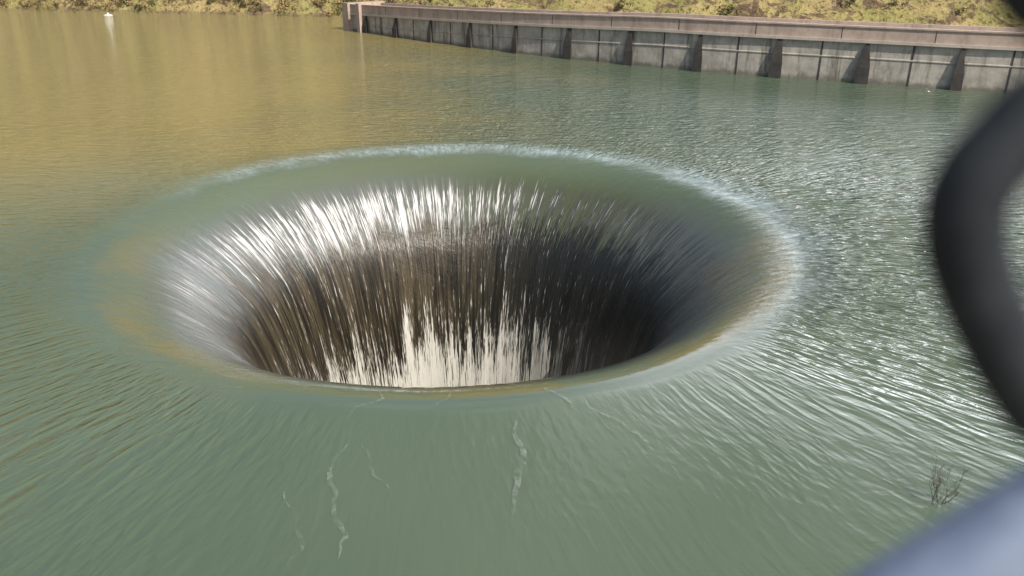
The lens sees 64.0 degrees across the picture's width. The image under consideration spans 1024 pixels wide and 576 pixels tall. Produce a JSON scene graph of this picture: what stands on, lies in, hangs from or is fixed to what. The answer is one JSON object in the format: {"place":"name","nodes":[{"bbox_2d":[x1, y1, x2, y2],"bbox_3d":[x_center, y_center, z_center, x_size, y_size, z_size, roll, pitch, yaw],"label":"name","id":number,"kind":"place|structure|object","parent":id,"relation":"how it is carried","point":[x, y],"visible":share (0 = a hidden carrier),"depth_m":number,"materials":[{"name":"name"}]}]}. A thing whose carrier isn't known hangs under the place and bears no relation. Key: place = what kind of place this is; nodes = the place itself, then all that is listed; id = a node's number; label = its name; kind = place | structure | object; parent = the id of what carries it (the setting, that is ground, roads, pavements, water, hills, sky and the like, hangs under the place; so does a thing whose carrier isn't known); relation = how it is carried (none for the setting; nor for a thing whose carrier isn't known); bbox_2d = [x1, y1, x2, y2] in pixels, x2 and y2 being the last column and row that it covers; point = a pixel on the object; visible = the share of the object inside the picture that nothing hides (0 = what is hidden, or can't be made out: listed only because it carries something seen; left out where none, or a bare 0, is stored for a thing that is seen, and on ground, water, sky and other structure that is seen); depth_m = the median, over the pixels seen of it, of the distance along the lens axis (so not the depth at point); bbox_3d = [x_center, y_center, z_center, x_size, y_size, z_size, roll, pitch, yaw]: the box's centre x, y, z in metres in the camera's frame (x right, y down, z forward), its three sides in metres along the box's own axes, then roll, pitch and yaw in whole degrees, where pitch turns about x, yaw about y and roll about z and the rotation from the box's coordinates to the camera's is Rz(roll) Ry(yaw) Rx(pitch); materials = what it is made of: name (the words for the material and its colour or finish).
{"place":"outdoors","nodes":[
{"label":"outdoors","id":0,"kind":"place"},
{"bbox_2d":[0,0,1009,26],"bbox_3d":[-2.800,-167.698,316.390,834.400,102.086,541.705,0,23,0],"label":"hillside","id":1,"kind":"structure","parent":0,"point":[981,13],"depth_m":105.78,"materials":[{"name":"green plant"}]},
{"bbox_2d":[0,0,973,16],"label":"shrubs","id":2,"kind":"object","parent":1,"relation":"on","point":[729,9],"visible":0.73,"depth_m":123.47,"materials":[{"name":"green plant"}]},
{"bbox_2d":[0,9,1023,575],"bbox_3d":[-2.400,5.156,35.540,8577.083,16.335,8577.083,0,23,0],"label":"water","id":3,"kind":"structure","parent":0,"point":[304,297],"depth_m":30.94,"materials":[{"name":"green liquid"}]},
{"bbox_2d":[362,16,368,32],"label":"pier","id":4,"kind":"structure","parent":3,"relation":"in","point":[365,26],"depth_m":100.33,"materials":[{"name":"concrete"}]},
{"bbox_2d":[392,18,398,37],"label":"pier","id":5,"kind":"structure","parent":3,"relation":"in","point":[395,34],"depth_m":95.60,"materials":[{"name":"concrete"}]},
{"bbox_2d":[427,20,432,42],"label":"pier","id":6,"kind":"structure","parent":3,"relation":"in","point":[429,35],"depth_m":90.99,"materials":[{"name":"concrete"}]},
{"bbox_2d":[466,23,472,47],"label":"pier","id":7,"kind":"structure","parent":3,"relation":"in","point":[469,41],"depth_m":86.49,"materials":[{"name":"concrete"}]},
{"bbox_2d":[511,25,517,53],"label":"pier","id":8,"kind":"structure","parent":3,"relation":"in","point":[514,46],"depth_m":82.16,"materials":[{"name":"concrete"}]},
{"bbox_2d":[562,28,571,59],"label":"pier","id":9,"kind":"structure","parent":3,"relation":"in","point":[567,50],"depth_m":78.06,"materials":[{"name":"concrete"}]},
{"bbox_2d":[352,15,1023,92],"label":"wall body","id":10,"kind":"structure","parent":3,"relation":"in","point":[940,76],"depth_m":68.82,"materials":[{"name":"concrete"}]},
{"bbox_2d":[355,3,365,32],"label":"abutment pillar","id":11,"kind":"structure","parent":10,"relation":"on","point":[360,18],"depth_m":100.53,"materials":[{"name":"concrete"}]},
{"bbox_2d":[341,1,384,30],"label":"abutment block","id":12,"kind":"structure","parent":10,"relation":"on","point":[347,18],"depth_m":103.02,"materials":[{"name":"concrete"}]},
{"bbox_2d":[541,28,542,55],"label":"joint","id":13,"kind":"object","parent":10,"relation":"attached to","point":[541,40],"visible":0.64,"depth_m":80.12,"materials":[{"name":"concrete"}]},
{"bbox_2d":[598,30,599,61],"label":"joint","id":14,"kind":"object","parent":10,"relation":"attached to","point":[598,45],"visible":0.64,"depth_m":76.20,"materials":[{"name":"concrete"}]},
{"bbox_2d":[623,31,632,65],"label":"pier","id":15,"kind":"structure","parent":10,"relation":"attached to","point":[628,55],"depth_m":74.22,"materials":[{"name":"concrete"}]},
{"bbox_2d":[662,33,665,67],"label":"joint","id":16,"kind":"object","parent":10,"relation":"attached to","point":[663,50],"visible":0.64,"depth_m":72.52,"materials":[{"name":"concrete"}]},
{"bbox_2d":[350,13,1023,50],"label":"road deck","id":17,"kind":"structure","parent":10,"relation":"on","point":[779,37],"depth_m":68.62,"materials":[{"name":"concrete"}]},
{"bbox_2d":[351,5,1023,46],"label":"parapet","id":18,"kind":"structure","parent":17,"relation":"on","point":[968,38],"depth_m":68.64,"materials":[{"name":"concrete"}]},
{"bbox_2d":[350,4,1016,33],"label":"parapet coping","id":19,"kind":"object","parent":18,"relation":"on","point":[925,29],"visible":0.99,"depth_m":68.46,"materials":[{"name":"grey concrete"}]},
{"bbox_2d":[381,3,1014,31],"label":"downstream parapet","id":20,"kind":"structure","parent":17,"relation":"on","point":[954,27],"depth_m":72.32,"materials":[{"name":"concrete"}]},
{"bbox_2d":[352,24,1023,67],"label":"ledge","id":21,"kind":"object","parent":10,"relation":"attached to","point":[934,62],"visible":1,"depth_m":69.03,"materials":[{"name":"concrete"}]},
{"bbox_2d":[735,37,739,73],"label":"joint","id":22,"kind":"object","parent":10,"relation":"attached to","point":[737,55],"visible":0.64,"depth_m":69.14,"materials":[{"name":"concrete"}]},
{"bbox_2d":[817,41,823,79],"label":"joint","id":23,"kind":"object","parent":10,"relation":"attached to","point":[820,60],"visible":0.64,"depth_m":66.19,"materials":[{"name":"concrete"}]},
{"bbox_2d":[854,43,869,83],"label":"pier","id":24,"kind":"structure","parent":10,"relation":"attached to","point":[862,71],"depth_m":64.53,"materials":[{"name":"concrete"}]},
{"bbox_2d":[906,46,914,86],"bbox_3d":[30.828,-15.984,63.786,0.120,5.580,0.130,12,26,26],"label":"joint","id":25,"kind":"object","parent":10,"relation":"attached to","point":[910,66],"visible":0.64,"depth_m":63.27,"materials":[{"name":"concrete"}]},
{"bbox_2d":[1007,51,1015,82],"bbox_3d":[36.803,-14.802,61.002,0.120,5.580,0.130,10,25,23],"label":"joint","id":26,"kind":"object","parent":10,"relation":"attached to","point":[1011,67],"visible":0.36,"depth_m":60.33,"materials":[{"name":"concrete"}]},
{"bbox_2d":[691,34,701,71],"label":"pier","id":27,"kind":"structure","parent":3,"relation":"in","point":[697,61],"depth_m":70.56,"materials":[{"name":"concrete"}]},
{"bbox_2d":[768,39,782,77],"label":"pier","id":28,"kind":"structure","parent":3,"relation":"in","point":[775,66],"depth_m":67.42,"materials":[{"name":"concrete"}]},
{"bbox_2d":[927,451,970,504],"bbox_3d":[8.640,3.933,16.430,0.946,1.127,0.867,-20,30,-38],"label":"bare bush","id":29,"kind":"object","parent":3,"relation":"on","point":[938,486],"visible":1,"depth_m":16.43,"materials":[{"name":"plant"}]},
{"bbox_2d":[950,48,965,90],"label":"pier","id":30,"kind":"structure","parent":3,"relation":"in","point":[957,79],"depth_m":61.61,"materials":[{"name":"concrete"}]},
{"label":"near bank","id":31,"kind":"structure","parent":0,"visible":0},
{"bbox_2d":[847,465,1023,575],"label":"pipe railing","id":32,"kind":"object","parent":31,"relation":"on","point":[981,533],"depth_m":0.37,"materials":[{"name":"metal"}]},
{"bbox_2d":[921,0,1023,442],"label":"steel chain","id":33,"kind":"object","parent":32,"relation":"attached to","point":[974,186],"visible":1,"depth_m":0.31,"materials":[{"name":"black metal"}]}
]}

